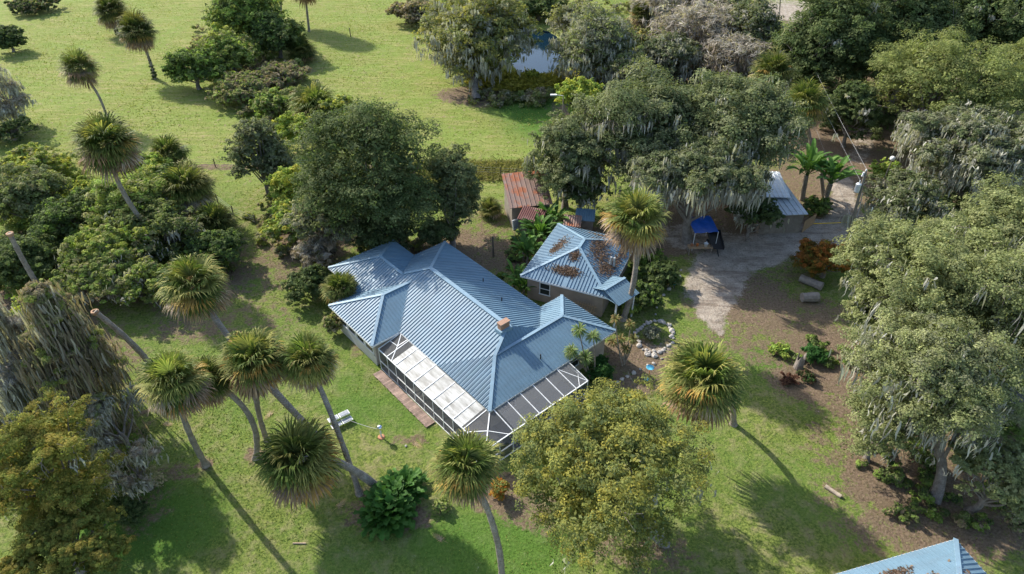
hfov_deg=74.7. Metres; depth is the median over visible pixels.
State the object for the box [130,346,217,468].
cabbage palm
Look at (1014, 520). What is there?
shrub
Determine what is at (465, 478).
cabbage palm
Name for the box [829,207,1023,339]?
oak tree
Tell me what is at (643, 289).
shrub
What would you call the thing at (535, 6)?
shrub
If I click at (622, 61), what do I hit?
cypress tree
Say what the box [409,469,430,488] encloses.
philodendron
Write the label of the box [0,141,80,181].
shrub
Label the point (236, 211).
wire fence
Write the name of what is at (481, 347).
ranch house
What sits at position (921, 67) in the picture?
oak tree
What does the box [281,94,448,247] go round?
oak tree
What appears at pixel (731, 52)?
bare tree
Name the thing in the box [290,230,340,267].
shrub
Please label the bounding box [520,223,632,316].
guest hut
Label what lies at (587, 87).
shrub
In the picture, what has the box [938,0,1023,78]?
oak tree
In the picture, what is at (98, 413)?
mossy snag
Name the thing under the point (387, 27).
pasture grass
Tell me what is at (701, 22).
bare tree
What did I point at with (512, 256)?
undergrowth
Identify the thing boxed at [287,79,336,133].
cabbage palm
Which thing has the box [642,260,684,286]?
shrub
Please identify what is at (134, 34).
cabbage palm
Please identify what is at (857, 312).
oak tree
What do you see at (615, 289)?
entry shelter
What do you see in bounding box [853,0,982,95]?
oak tree
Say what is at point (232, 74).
shrub
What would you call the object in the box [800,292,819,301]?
log
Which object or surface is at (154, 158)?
shrub
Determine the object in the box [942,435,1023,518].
oak tree
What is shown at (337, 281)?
cabbage palm
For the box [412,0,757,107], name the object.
undergrowth
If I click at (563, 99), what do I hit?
lamp post
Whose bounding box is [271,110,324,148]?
shrub
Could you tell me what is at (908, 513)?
shrub
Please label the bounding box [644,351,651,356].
garden stone
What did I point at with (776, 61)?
cabbage palm
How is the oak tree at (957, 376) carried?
on the ground at (768, 544)
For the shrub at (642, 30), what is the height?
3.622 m
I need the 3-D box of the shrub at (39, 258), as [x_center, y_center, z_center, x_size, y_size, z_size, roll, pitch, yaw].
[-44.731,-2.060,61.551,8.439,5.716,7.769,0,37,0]
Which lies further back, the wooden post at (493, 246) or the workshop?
the workshop
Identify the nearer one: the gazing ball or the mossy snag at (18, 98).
the gazing ball
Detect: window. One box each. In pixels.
[348,326,356,336]
[356,334,365,345]
[365,342,373,354]
[539,282,549,296]
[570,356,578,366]
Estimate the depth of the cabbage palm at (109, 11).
122.28 m
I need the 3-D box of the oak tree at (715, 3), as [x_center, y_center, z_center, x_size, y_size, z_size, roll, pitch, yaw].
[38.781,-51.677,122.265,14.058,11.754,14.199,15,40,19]
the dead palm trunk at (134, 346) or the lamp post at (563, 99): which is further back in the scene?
the lamp post at (563, 99)
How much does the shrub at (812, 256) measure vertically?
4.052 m
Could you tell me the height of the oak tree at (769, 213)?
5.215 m
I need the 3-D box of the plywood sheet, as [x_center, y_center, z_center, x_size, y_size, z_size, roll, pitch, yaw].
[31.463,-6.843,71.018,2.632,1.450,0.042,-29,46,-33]
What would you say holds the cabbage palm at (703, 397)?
on the ground at (768, 544)
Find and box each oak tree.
[200,0,295,44]
[220,117,297,198]
[247,11,306,57]
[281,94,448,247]
[420,143,483,246]
[494,373,719,573]
[521,109,624,209]
[561,54,719,199]
[625,129,774,245]
[683,0,762,12]
[684,67,815,204]
[707,0,784,62]
[724,196,789,241]
[760,26,820,82]
[775,0,900,95]
[817,80,885,147]
[828,300,1023,504]
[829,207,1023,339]
[834,275,916,350]
[835,378,939,466]
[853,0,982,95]
[855,165,957,228]
[860,25,1023,122]
[867,18,966,105]
[890,109,964,173]
[892,99,1023,206]
[898,234,1023,396]
[922,170,1023,318]
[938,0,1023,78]
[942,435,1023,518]
[977,37,1023,114]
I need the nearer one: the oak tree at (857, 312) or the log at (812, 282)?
the oak tree at (857, 312)
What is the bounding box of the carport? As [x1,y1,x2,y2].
[762,171,790,199]
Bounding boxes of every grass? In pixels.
[0,0,726,221]
[413,155,541,182]
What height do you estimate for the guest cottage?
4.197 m
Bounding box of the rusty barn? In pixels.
[502,170,552,225]
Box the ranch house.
[328,240,615,464]
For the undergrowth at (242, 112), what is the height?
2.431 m
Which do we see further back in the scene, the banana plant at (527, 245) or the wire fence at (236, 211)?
the wire fence at (236, 211)
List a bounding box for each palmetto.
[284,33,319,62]
[478,197,504,222]
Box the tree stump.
[793,352,806,370]
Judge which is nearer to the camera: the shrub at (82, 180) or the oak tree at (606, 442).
the oak tree at (606, 442)
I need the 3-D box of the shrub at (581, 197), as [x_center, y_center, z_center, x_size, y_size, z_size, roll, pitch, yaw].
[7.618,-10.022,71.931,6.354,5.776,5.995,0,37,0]
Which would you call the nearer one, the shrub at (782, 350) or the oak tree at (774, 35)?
the shrub at (782, 350)
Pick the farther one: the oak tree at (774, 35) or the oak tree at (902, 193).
the oak tree at (774, 35)
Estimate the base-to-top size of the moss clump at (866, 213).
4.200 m
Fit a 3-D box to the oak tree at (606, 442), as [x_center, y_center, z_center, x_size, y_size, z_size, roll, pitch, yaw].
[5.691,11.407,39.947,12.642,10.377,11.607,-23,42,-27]
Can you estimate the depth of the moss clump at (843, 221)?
67.01 m
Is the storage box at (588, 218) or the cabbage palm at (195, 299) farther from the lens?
the storage box at (588, 218)
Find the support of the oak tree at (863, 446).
on the ground at (768, 544)
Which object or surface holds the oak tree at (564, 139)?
on the ground at (768, 544)
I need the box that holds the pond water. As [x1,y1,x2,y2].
[511,30,566,72]
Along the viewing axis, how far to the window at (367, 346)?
54.43 m
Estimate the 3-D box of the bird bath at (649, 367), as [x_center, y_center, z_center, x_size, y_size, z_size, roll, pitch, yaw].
[10.857,6.794,53.096,0.640,1.240,0.630,0,37,0]
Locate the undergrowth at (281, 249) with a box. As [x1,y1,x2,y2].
[242,191,440,268]
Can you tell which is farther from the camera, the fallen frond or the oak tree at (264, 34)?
the oak tree at (264, 34)
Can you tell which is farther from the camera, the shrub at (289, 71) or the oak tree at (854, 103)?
the shrub at (289, 71)
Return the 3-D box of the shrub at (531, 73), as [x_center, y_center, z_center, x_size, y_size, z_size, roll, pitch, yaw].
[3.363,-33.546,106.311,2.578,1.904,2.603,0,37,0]
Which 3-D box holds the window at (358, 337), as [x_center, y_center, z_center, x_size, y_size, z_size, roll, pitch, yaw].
[-12.456,4.046,55.036,0.090,1.225,1.310,-28,45,-32]
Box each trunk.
[6,231,38,282]
[90,309,149,362]
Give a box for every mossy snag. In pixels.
[0,64,38,122]
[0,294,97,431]
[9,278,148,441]
[71,381,148,464]
[91,434,169,501]
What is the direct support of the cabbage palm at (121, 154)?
on the ground at (768, 544)
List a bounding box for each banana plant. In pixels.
[502,258,534,294]
[509,229,542,264]
[519,213,563,242]
[535,200,570,231]
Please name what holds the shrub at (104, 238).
on the ground at (768, 544)
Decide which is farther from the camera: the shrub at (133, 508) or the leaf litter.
the leaf litter
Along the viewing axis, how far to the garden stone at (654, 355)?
55.34 m
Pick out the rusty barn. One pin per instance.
(520, 191)
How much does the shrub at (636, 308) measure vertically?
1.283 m
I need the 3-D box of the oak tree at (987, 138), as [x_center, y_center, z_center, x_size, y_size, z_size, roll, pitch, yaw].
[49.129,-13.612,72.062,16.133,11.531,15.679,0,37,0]
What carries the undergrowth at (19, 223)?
on the ground at (768, 544)
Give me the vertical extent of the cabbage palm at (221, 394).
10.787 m
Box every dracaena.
[563,322,601,378]
[607,313,639,365]
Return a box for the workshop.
[753,182,807,233]
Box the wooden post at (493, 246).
[492,236,493,257]
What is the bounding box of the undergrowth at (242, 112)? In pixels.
[185,24,337,147]
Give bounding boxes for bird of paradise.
[785,138,839,200]
[802,154,862,197]
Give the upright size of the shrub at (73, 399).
3.707 m
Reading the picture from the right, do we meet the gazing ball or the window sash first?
the window sash
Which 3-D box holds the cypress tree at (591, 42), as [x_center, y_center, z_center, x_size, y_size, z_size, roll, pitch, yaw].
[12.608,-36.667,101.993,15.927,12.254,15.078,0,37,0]
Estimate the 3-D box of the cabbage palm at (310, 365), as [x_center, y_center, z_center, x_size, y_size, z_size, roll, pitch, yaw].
[-11.893,7.752,43.607,6.006,11.540,3.968,16,40,20]
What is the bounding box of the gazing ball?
[377,425,384,439]
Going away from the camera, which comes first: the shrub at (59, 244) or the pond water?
the shrub at (59, 244)
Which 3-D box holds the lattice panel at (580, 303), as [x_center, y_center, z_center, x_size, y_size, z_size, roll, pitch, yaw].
[6.359,2.081,59.218,2.200,1.505,0.080,15,19,19]
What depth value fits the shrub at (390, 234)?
64.98 m
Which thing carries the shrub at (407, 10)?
on the ground at (768, 544)
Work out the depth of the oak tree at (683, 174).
62.11 m
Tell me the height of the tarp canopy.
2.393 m
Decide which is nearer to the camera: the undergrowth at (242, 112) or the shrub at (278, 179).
the shrub at (278, 179)
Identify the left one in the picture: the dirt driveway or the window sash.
the window sash
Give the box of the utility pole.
[846,169,866,241]
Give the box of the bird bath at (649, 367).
[646,365,653,373]
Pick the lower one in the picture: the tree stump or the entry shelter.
the tree stump
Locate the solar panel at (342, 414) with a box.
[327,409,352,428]
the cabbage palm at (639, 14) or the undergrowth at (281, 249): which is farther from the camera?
the cabbage palm at (639, 14)
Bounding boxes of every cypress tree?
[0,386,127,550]
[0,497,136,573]
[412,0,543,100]
[417,0,458,55]
[542,2,645,85]
[543,1,595,34]
[597,45,664,89]
[637,28,707,86]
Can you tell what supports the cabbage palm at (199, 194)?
on the ground at (768, 544)
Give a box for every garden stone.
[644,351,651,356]
[651,352,657,357]
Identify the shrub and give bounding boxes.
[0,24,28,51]
[0,115,39,142]
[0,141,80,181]
[0,162,72,223]
[0,224,67,291]
[3,0,60,14]
[5,296,33,326]
[13,388,94,427]
[26,186,105,247]
[47,175,95,200]
[49,250,142,304]
[54,215,162,274]
[58,239,84,249]
[81,165,194,227]
[104,495,149,525]
[106,198,210,262]
[108,152,173,180]
[110,256,170,308]
[111,429,141,452]
[160,44,232,89]
[182,227,248,271]
[193,25,262,72]
[204,76,263,107]
[213,70,262,86]
[248,87,294,118]
[256,60,312,87]
[257,195,313,241]
[262,164,313,206]
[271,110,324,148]
[280,192,359,251]
[280,263,328,306]
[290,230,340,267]
[314,93,372,128]
[321,311,343,333]
[348,210,424,250]
[384,0,435,24]
[415,218,461,245]
[431,496,450,513]
[489,477,509,501]
[512,0,570,20]
[525,68,539,77]
[554,76,604,113]
[558,179,612,209]
[584,354,613,384]
[620,302,642,313]
[626,22,655,46]
[634,279,663,306]
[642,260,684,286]
[642,325,661,338]
[679,66,741,87]
[767,341,790,359]
[779,371,799,385]
[788,237,854,277]
[796,368,816,383]
[799,341,828,364]
[803,195,833,215]
[867,157,906,179]
[881,502,927,524]
[999,508,1023,532]
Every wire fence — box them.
[190,159,522,174]
[215,194,256,224]
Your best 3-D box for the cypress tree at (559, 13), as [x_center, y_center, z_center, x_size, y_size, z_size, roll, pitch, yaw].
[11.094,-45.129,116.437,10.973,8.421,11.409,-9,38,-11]
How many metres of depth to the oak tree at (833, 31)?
90.80 m
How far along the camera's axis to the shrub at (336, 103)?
87.50 m
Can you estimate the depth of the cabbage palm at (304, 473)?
40.20 m
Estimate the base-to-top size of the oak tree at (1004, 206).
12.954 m
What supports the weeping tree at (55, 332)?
on the ground at (768, 544)
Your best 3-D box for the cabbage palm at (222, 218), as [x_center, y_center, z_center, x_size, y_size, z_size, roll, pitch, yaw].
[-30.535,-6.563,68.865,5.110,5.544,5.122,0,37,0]
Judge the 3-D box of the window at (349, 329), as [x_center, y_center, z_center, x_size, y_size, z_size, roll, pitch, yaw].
[-13.363,3.419,55.868,0.090,1.225,1.310,-28,45,-32]
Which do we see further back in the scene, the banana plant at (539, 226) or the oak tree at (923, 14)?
the oak tree at (923, 14)
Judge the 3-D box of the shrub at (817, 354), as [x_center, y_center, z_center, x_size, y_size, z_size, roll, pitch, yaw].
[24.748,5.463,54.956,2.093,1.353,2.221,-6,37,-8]
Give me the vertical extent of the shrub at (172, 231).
5.991 m
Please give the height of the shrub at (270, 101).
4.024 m
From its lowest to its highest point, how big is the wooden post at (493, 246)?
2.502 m
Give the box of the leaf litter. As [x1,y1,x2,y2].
[546,230,627,278]
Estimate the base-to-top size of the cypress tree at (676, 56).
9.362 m
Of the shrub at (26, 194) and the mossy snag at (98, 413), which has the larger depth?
the shrub at (26, 194)
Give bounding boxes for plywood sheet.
[802,214,816,231]
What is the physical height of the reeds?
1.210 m
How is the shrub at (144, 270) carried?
on the ground at (768, 544)
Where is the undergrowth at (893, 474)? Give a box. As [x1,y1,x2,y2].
[789,334,1023,531]
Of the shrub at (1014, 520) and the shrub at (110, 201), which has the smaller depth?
the shrub at (1014, 520)
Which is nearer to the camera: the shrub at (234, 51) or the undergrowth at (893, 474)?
the undergrowth at (893, 474)
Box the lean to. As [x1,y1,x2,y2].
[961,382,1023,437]
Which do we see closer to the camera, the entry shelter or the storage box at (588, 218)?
the entry shelter
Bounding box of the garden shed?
[517,205,546,238]
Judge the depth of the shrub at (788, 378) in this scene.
52.82 m
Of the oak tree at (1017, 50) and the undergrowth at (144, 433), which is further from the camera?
the oak tree at (1017, 50)
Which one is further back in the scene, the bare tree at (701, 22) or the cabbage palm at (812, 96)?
the bare tree at (701, 22)
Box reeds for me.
[460,67,607,91]
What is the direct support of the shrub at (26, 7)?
on the ground at (768, 544)
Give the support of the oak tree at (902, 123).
on the ground at (768, 544)
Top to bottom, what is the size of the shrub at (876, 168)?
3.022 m
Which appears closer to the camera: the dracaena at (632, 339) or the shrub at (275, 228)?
the dracaena at (632, 339)
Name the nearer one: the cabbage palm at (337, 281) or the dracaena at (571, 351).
the dracaena at (571, 351)
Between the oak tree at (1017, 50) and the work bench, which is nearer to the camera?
the work bench
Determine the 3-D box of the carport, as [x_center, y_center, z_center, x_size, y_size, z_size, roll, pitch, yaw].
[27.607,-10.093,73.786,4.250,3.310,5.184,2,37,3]
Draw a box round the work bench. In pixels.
[687,244,712,254]
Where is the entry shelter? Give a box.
[595,276,638,327]
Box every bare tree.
[629,0,699,33]
[641,0,745,72]
[699,31,776,78]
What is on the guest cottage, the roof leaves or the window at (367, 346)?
the roof leaves
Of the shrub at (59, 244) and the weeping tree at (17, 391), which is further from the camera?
the shrub at (59, 244)
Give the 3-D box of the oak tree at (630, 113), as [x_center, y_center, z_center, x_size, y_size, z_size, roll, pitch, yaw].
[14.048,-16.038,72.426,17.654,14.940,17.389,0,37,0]
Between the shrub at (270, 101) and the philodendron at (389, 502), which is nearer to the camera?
the philodendron at (389, 502)
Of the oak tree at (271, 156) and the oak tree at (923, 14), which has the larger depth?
the oak tree at (923, 14)
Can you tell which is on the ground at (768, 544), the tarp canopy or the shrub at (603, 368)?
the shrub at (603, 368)
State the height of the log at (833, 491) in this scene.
0.298 m
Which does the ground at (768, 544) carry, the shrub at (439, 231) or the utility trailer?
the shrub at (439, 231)
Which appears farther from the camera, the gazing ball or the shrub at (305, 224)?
the shrub at (305, 224)
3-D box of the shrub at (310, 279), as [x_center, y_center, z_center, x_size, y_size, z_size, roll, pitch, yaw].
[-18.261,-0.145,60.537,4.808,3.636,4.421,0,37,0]
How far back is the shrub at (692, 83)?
100.39 m
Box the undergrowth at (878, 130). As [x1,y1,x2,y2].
[756,53,1021,227]
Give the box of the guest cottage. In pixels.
[837,537,985,573]
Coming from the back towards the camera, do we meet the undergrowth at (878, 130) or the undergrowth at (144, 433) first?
the undergrowth at (878, 130)
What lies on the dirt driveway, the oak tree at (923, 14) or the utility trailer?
the utility trailer
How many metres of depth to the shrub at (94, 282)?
58.85 m
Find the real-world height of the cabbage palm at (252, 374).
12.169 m
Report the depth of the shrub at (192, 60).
100.11 m
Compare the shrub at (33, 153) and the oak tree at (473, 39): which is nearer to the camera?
the shrub at (33, 153)
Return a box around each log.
[799,274,823,290]
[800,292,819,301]
[824,484,841,497]
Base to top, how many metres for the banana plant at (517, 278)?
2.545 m
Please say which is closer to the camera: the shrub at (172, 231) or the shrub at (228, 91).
the shrub at (172, 231)
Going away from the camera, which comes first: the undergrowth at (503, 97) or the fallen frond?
the fallen frond
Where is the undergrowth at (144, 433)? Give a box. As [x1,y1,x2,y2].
[0,344,167,505]
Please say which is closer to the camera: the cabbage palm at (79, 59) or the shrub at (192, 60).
the cabbage palm at (79, 59)
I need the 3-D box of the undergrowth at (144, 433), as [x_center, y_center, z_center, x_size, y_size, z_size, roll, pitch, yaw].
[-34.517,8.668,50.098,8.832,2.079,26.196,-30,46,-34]
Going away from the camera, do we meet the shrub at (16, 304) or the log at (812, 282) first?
the shrub at (16, 304)
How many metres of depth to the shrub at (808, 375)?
52.91 m
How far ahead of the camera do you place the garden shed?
69.21 m
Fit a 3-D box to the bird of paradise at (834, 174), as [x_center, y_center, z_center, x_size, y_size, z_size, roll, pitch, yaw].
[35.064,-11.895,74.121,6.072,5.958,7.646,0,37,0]
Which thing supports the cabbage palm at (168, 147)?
on the ground at (768, 544)
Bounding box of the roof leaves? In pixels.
[879,559,969,573]
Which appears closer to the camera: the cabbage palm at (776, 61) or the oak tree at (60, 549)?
the oak tree at (60, 549)
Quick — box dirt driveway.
[648,0,881,351]
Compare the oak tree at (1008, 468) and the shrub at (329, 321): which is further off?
the shrub at (329, 321)
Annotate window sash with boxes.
[512,219,517,229]
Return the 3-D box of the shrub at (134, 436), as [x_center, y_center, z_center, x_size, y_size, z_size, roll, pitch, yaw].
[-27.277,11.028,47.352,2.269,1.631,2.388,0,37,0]
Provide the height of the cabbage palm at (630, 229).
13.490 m
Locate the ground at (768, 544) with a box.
[0,0,1023,573]
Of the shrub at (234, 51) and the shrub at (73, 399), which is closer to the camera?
the shrub at (73, 399)
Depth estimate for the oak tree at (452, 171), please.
65.32 m
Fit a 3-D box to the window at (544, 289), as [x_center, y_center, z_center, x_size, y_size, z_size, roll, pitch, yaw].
[2.945,0.207,60.379,1.110,1.325,0.090,15,39,19]
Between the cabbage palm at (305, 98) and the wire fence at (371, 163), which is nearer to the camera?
the wire fence at (371, 163)
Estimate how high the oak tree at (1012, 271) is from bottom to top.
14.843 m
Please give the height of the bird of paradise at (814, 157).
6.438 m
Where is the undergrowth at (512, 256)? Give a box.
[495,229,667,308]
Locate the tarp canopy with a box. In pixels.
[690,216,718,242]
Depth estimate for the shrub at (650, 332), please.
56.81 m
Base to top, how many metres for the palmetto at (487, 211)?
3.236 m
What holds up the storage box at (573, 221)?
on the ground at (768, 544)
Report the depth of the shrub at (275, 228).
66.60 m
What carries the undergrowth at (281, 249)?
on the ground at (768, 544)
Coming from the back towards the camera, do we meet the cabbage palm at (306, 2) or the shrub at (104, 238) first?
the cabbage palm at (306, 2)
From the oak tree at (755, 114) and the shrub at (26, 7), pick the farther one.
the shrub at (26, 7)
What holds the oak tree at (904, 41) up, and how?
on the ground at (768, 544)
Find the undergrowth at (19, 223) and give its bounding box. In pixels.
[0,147,236,299]
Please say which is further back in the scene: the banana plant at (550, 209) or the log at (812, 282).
the banana plant at (550, 209)
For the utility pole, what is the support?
on the dirt driveway
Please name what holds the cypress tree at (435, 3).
on the ground at (768, 544)
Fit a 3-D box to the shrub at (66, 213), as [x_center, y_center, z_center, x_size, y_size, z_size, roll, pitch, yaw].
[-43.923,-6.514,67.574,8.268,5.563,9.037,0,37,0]
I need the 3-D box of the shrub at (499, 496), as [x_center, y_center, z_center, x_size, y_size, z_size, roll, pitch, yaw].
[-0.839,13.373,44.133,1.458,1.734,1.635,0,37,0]
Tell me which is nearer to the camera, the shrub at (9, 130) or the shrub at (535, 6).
the shrub at (9, 130)
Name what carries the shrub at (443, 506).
on the ground at (768, 544)
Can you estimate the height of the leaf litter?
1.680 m
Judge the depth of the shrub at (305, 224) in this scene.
63.46 m
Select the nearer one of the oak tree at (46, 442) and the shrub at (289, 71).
the oak tree at (46, 442)
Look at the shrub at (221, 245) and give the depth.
63.36 m
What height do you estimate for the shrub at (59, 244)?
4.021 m
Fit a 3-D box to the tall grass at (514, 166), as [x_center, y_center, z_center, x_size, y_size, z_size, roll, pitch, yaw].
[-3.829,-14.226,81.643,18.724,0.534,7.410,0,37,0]
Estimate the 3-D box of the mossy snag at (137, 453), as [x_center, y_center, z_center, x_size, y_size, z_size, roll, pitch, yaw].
[-24.860,12.261,43.938,5.219,3.868,4.948,0,37,0]
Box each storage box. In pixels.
[563,214,581,227]
[575,208,595,230]
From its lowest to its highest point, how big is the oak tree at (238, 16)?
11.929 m
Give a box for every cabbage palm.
[55,46,106,114]
[65,108,158,244]
[90,0,130,34]
[115,7,160,79]
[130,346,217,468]
[147,133,191,165]
[151,158,220,215]
[154,252,316,432]
[182,354,259,460]
[192,201,241,230]
[213,327,289,442]
[249,412,376,511]
[277,328,363,496]
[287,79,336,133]
[291,0,318,31]
[320,269,358,303]
[426,427,506,573]
[598,183,672,321]
[627,0,653,27]
[655,336,752,430]
[748,45,796,92]
[786,77,833,145]
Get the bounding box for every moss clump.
[839,214,852,228]
[863,207,872,226]
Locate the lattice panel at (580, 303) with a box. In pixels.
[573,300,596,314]
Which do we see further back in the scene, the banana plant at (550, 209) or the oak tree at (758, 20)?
the oak tree at (758, 20)
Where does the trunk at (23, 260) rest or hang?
on the ground at (768, 544)
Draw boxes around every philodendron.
[352,464,428,541]
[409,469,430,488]
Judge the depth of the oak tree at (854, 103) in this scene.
83.57 m
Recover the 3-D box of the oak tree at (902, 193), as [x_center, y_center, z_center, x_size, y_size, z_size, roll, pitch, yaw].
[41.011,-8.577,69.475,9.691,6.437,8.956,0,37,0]
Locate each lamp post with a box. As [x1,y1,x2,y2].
[550,94,563,117]
[883,156,895,181]
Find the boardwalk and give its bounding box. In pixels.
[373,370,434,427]
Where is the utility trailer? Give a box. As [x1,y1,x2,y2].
[706,230,724,256]
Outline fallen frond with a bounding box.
[433,533,445,541]

